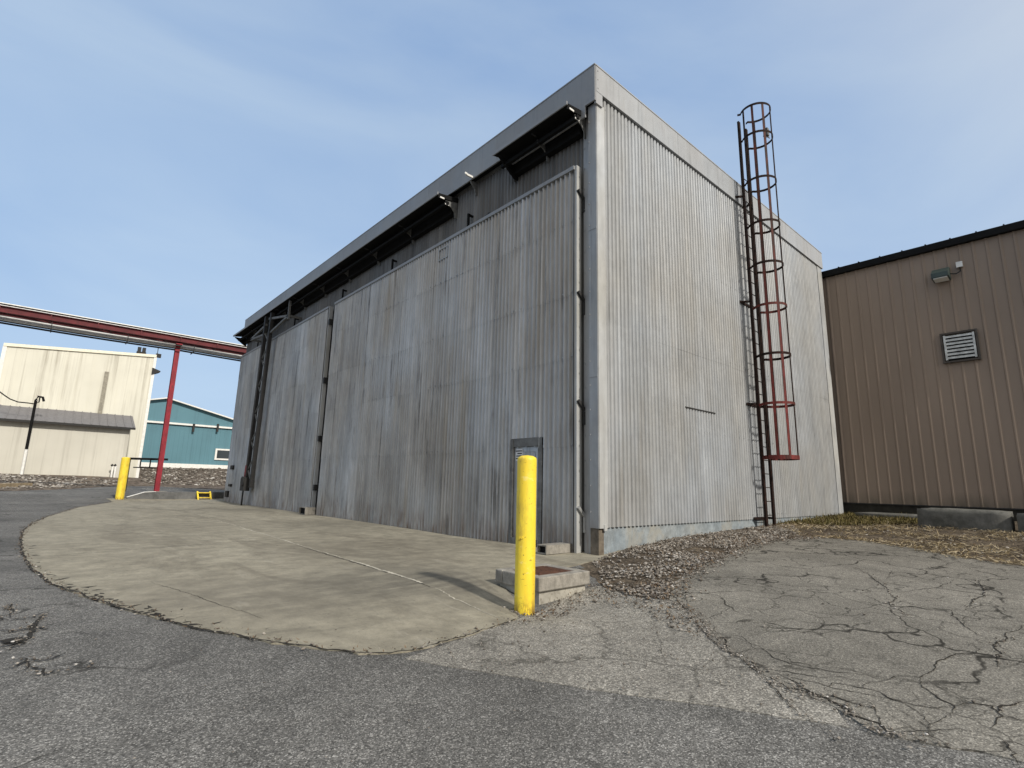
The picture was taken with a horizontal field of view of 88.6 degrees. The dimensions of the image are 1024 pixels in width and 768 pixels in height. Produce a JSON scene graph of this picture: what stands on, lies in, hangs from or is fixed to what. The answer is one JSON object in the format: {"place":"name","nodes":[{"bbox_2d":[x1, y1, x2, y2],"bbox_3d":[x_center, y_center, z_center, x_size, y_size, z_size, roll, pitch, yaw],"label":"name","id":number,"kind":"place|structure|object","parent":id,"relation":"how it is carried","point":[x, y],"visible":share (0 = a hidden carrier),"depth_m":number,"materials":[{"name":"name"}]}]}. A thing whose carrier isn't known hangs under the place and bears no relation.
{"place":"outdoors","nodes":[
{"label":"outdoors","id":0,"kind":"place"},
{"bbox_2d":[0,466,226,490],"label":"gravel bank","id":1,"kind":"structure","parent":0,"point":[134,482],"depth_m":40.21,"materials":[{"name":"grey gravel"}]},
{"bbox_2d":[0,483,32,487],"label":"timber","id":2,"kind":"object","parent":1,"relation":"on","point":[3,485],"visible":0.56,"depth_m":28.03,"materials":[{"name":"brown wood"}]},
{"bbox_2d":[0,392,44,474],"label":"service mast","id":3,"kind":"object","parent":1,"relation":"on","point":[28,437],"visible":0.99,"depth_m":38.82,"materials":[{"name":"black paint"}]},
{"bbox_2d":[0,473,117,488],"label":"bank rubble","id":4,"kind":"object","parent":1,"relation":"on","point":[34,480],"visible":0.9,"depth_m":34.45,"materials":[{"name":"stone"}]},
{"bbox_2d":[110,464,113,476],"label":"vent stub","id":5,"kind":"object","parent":1,"relation":"on","point":[112,468],"visible":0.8,"depth_m":41.70,"materials":[{"name":"white paint"}]},
{"bbox_2d":[113,464,116,476],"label":"vent stub","id":6,"kind":"object","parent":1,"relation":"on","point":[115,468],"visible":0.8,"depth_m":41.83,"materials":[{"name":"white paint"}]},
{"bbox_2d":[140,466,226,485],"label":"bank rubble","id":7,"kind":"object","parent":1,"relation":"on","point":[179,478],"visible":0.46,"depth_m":52.78,"materials":[{"name":"stone"}]},
{"bbox_2d":[3,589,939,761],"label":"loose pebbles","id":8,"kind":"object","parent":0,"point":[407,672],"visible":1,"depth_m":3.05,"materials":[{"name":"stone"}]},
{"bbox_2d":[0,477,1023,767],"bbox_3d":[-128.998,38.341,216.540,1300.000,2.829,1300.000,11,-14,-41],"label":"asphalt ground","id":9,"kind":"structure","parent":0,"point":[124,699],"depth_m":2.80,"materials":[{"name":"grey asphalt"}]},
{"bbox_2d":[0,343,160,477],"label":"cream building","id":10,"kind":"structure","parent":9,"relation":"on","point":[91,414],"depth_m":42.40,"materials":[{"name":"beige metal"}]},
{"bbox_2d":[0,302,246,491],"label":"pipe bridge","id":11,"kind":"structure","parent":9,"relation":"on","point":[45,320],"depth_m":27.48,"materials":[{"name":"red metal"}]},
{"bbox_2d":[125,457,167,490],"bbox_3d":[-20.831,5.181,29.881,1.910,1.964,0.080,11,-14,-41],"label":"guard rail","id":12,"kind":"object","parent":9,"relation":"on","point":[150,459],"visible":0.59,"depth_m":29.80,"materials":[{"name":"black paint"}]},
{"bbox_2d":[127,491,223,498],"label":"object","id":13,"kind":"structure","parent":9,"relation":"on","point":[166,495],"depth_m":26.39,"materials":[{"name":"concrete"}]},
{"bbox_2d":[141,397,232,468],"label":"blue building","id":14,"kind":"structure","parent":9,"relation":"on","point":[198,437],"depth_m":65.56,"materials":[{"name":"teal metal"}]},
{"bbox_2d":[214,449,229,459],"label":"window","id":15,"kind":"structure","parent":14,"relation":"in","point":[220,454],"depth_m":67.69,"materials":[{"name":"white paint"}]},
{"bbox_2d":[20,498,619,654],"bbox_3d":[-8.753,3.938,15.295,8.110,0.244,28.104,11,-14,-41],"label":"concrete apron","id":16,"kind":"object","parent":9,"relation":"on","point":[284,589],"visible":0.85,"depth_m":6.80,"materials":[{"name":"grey concrete"}]},
{"bbox_2d":[115,457,129,499],"bbox_3d":[-18.453,4.607,24.859,0.350,2.280,0.350,11,-14,-41],"label":"bollard","id":17,"kind":"object","parent":16,"relation":"on","point":[122,479],"visible":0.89,"depth_m":24.78,"materials":[{"name":"yellow paint"}]},
{"bbox_2d":[196,491,211,499],"bbox_3d":[-15.862,5.773,27.044,0.650,0.487,0.518,11,-14,-41],"label":"step stile","id":18,"kind":"object","parent":16,"relation":"on","point":[198,497],"visible":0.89,"depth_m":26.98,"materials":[{"name":"yellow paint"}]},
{"bbox_2d":[15,501,514,653],"bbox_3d":[-9.851,3.405,12.742,3.357,0.117,25.798,11,-15,-42],"label":"edge rubble","id":19,"kind":"object","parent":16,"relation":"on","point":[302,648],"visible":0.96,"depth_m":4.65,"materials":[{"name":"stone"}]},
{"bbox_2d":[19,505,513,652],"bbox_3d":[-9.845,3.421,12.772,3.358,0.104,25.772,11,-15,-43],"label":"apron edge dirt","id":20,"kind":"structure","parent":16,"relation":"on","point":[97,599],"depth_m":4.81,"materials":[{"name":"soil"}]},
{"bbox_2d":[239,301,301,504],"bbox_3d":[-11.019,1.064,23.307,0.730,8.564,5.330,11,-14,-41],"label":"lattice mast","id":21,"kind":"object","parent":16,"relation":"on","point":[247,481],"visible":1,"depth_m":23.21,"materials":[{"name":"metal"}]},
{"bbox_2d":[93,507,465,617],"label":"apron cracks","id":22,"kind":"object","parent":16,"relation":"on","point":[282,538],"visible":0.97,"depth_m":7.84,"materials":[{"name":"grey concrete"}]},
{"bbox_2d":[299,507,315,514],"bbox_3d":[-6.973,4.310,17.862,0.350,0.240,0.550,11,-14,-41],"label":"door stop","id":23,"kind":"object","parent":16,"relation":"on","point":[306,510],"depth_m":17.70,"materials":[{"name":"concrete"}]},
{"bbox_2d":[198,514,495,616],"bbox_3d":[-5.142,3.197,11.008,0.149,0.076,15.870,10,-14,-39],"label":"apron joint line","id":24,"kind":"object","parent":16,"relation":"on","point":[373,567],"visible":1,"depth_m":6.95,"materials":[{"name":"grey concrete"}]},
{"bbox_2d":[514,455,536,614],"bbox_3d":[0.136,1.689,5.440,0.219,1.890,0.208,11,-14,-41],"label":"bollard","id":25,"kind":"object","parent":16,"relation":"on","point":[524,594],"visible":0.94,"depth_m":5.38,"materials":[{"name":"yellow paint"}]},
{"bbox_2d":[495,563,589,604],"bbox_3d":[0.361,2.527,6.249,0.855,0.600,0.750,11,-14,-41],"label":"drain box","id":26,"kind":"object","parent":16,"relation":"on","point":[553,582],"visible":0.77,"depth_m":6.08,"materials":[{"name":"concrete"}]},
{"bbox_2d":[537,542,571,554],"bbox_3d":[0.764,2.872,9.183,0.700,0.150,0.220,11,-14,-41],"label":"door stop","id":27,"kind":"object","parent":16,"relation":"on","point":[552,548],"depth_m":9.05,"materials":[{"name":"concrete"}]},
{"bbox_2d":[0,567,1023,739],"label":"crack crumbs","id":28,"kind":"object","parent":9,"relation":"on","point":[680,603],"visible":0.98,"depth_m":3.75,"materials":[{"name":"stone"}]},
{"bbox_2d":[223,63,843,555],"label":"warehouse","id":29,"kind":"structure","parent":9,"relation":"on","point":[555,283],"depth_m":12.39,"materials":[{"name":"metal"}]},
{"bbox_2d":[223,306,333,511],"bbox_3d":[-10.594,1.304,23.067,0.320,7.960,11.620,11,-14,-41],"label":"sliding door","id":30,"kind":"structure","parent":29,"relation":"in","point":[288,457],"depth_m":21.31,"materials":[{"name":"metal"}]},
{"bbox_2d":[316,165,585,552],"bbox_3d":[-2.568,-0.192,14.237,0.250,7.960,11.711,11,-14,-41],"label":"sliding door","id":31,"kind":"structure","parent":29,"relation":"in","point":[447,367],"depth_m":12.30,"materials":[{"name":"metal"}]},
{"bbox_2d":[735,102,799,526],"bbox_3d":[6.745,-2.019,13.827,1.212,11.292,1.005,11,-14,-41],"label":"caged ladder","id":32,"kind":"object","parent":29,"relation":"attached to","point":[766,131],"visible":0.99,"depth_m":13.61,"materials":[{"name":"metal"}]},
{"bbox_2d":[405,586,849,727],"bbox_3d":[1.082,2.199,4.663,2.658,0.223,3.288,-3,-12,21],"label":"worn asphalt patch","id":33,"kind":"object","parent":9,"relation":"on","point":[660,679],"visible":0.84,"depth_m":3.76,"materials":[{"name":"grey asphalt"}]},
{"bbox_2d":[0,570,1023,764],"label":"pavement cracks","id":34,"kind":"object","parent":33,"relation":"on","point":[30,634],"visible":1,"depth_m":3.37,"materials":[{"name":"black asphalt"}]},
{"bbox_2d":[500,606,543,615],"bbox_3d":[0.105,2.312,5.331,0.419,0.069,0.382,-3,-11,19],"label":"foot rubble","id":35,"kind":"object","parent":33,"relation":"on","point":[537,611],"visible":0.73,"depth_m":5.25,"materials":[{"name":"stone"}]},
{"bbox_2d":[518,582,703,635],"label":"fallen leaves","id":36,"kind":"object","parent":33,"relation":"on","point":[669,614],"visible":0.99,"depth_m":5.40,"materials":[{"name":"brown plant"}]},
{"bbox_2d":[519,583,708,636],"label":"loose gravel","id":37,"kind":"structure","parent":33,"relation":"on","point":[595,601],"depth_m":5.34,"materials":[{"name":"grey gravel"}]},
{"bbox_2d":[438,590,845,720],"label":"loose pebbles","id":38,"kind":"object","parent":33,"relation":"on","point":[631,655],"visible":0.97,"depth_m":3.78,"materials":[{"name":"stone"}]},
{"bbox_2d":[640,534,830,602],"bbox_3d":[3.640,2.728,8.334,1.329,0.285,7.432,-8,-14,40],"label":"edge rubble","id":39,"kind":"object","parent":33,"relation":"on","point":[720,560],"visible":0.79,"depth_m":7.26,"materials":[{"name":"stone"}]},
{"bbox_2d":[663,599,955,747],"bbox_3d":[1.734,1.979,3.968,0.458,0.053,3.064,3,-11,-7],"label":"edge rubble","id":40,"kind":"object","parent":33,"relation":"on","point":[852,714],"visible":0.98,"depth_m":3.08,"materials":[{"name":"stone"}]},
{"bbox_2d":[580,520,1023,600],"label":"leafy gravel strip","id":41,"kind":"object","parent":9,"relation":"on","point":[591,568],"visible":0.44,"depth_m":9.43,"materials":[{"name":"grey gravel"}]},
{"bbox_2d":[592,523,799,599],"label":"loose gravel","id":42,"kind":"structure","parent":41,"relation":"on","point":[665,543],"depth_m":8.47,"materials":[{"name":"grey gravel"}]},
{"bbox_2d":[597,521,795,595],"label":"fallen leaves","id":43,"kind":"object","parent":41,"relation":"on","point":[692,551],"visible":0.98,"depth_m":9.28,"materials":[{"name":"brown plant"}]},
{"bbox_2d":[778,511,917,525],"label":"mossy grass","id":44,"kind":"structure","parent":41,"relation":"on","point":[846,519],"depth_m":13.99,"materials":[{"name":"plant"}]},
{"bbox_2d":[855,512,917,518],"bbox_3d":[11.324,3.869,15.145,0.512,0.255,2.411,11,-14,-41],"label":"concrete block","id":45,"kind":"object","parent":41,"relation":"on","point":[878,514],"depth_m":15.28,"materials":[{"name":"grey concrete"}]},
{"bbox_2d":[777,516,1023,563],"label":"dry straw","id":46,"kind":"object","parent":41,"relation":"on","point":[909,534],"visible":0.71,"depth_m":10.88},
{"bbox_2d":[783,519,1023,556],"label":"fallen leaves","id":47,"kind":"object","parent":41,"relation":"on","point":[922,538],"visible":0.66,"depth_m":10.77,"materials":[{"name":"brown plant"}]},
{"bbox_2d":[797,519,1023,557],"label":"loose gravel","id":48,"kind":"structure","parent":41,"relation":"on","point":[1021,556],"depth_m":10.67,"materials":[{"name":"gravel"}]},
{"bbox_2d":[916,507,1015,531],"bbox_3d":[10.573,3.198,12.273,0.665,0.551,1.691,11,-14,-41],"label":"concrete block","id":49,"kind":"object","parent":41,"relation":"on","point":[978,519],"depth_m":12.01,"materials":[{"name":"grey concrete"}]},
{"bbox_2d":[1017,514,1023,532],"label":"concrete block","id":50,"kind":"object","parent":41,"relation":"on","point":[1020,519],"depth_m":11.31,"materials":[{"name":"grey concrete"}]},
{"bbox_2d":[669,538,1023,763],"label":"cracked slab","id":51,"kind":"structure","parent":9,"relation":"on","point":[749,597],"depth_m":4.38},
{"bbox_2d":[696,538,1004,702],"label":"loose pebbles","id":52,"kind":"object","parent":51,"relation":"on","point":[973,701],"visible":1,"depth_m":4.98,"materials":[{"name":"stone"}]},
{"bbox_2d":[813,534,1023,564],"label":"edge litter","id":53,"kind":"object","parent":51,"relation":"on","point":[930,549],"visible":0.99,"depth_m":8.80,"materials":[{"name":"plant"}]},
{"bbox_2d":[821,220,1023,520],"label":"brown building","id":54,"kind":"structure","parent":9,"relation":"on","point":[927,376],"depth_m":16.09,"materials":[{"name":"brown metal"}]},
{"bbox_2d":[931,261,962,282],"bbox_3d":[13.251,-3.441,16.002,0.408,0.515,0.730,11,-14,-41],"label":"wall light","id":55,"kind":"object","parent":54,"relation":"attached to","point":[940,275],"visible":1,"depth_m":15.98,"materials":[{"name":"green paint"}]},
{"bbox_2d":[0,0,1023,417],"label":"sky","id":56,"kind":"structure","parent":0,"point":[175,166],"materials":[{"name":"blue"}]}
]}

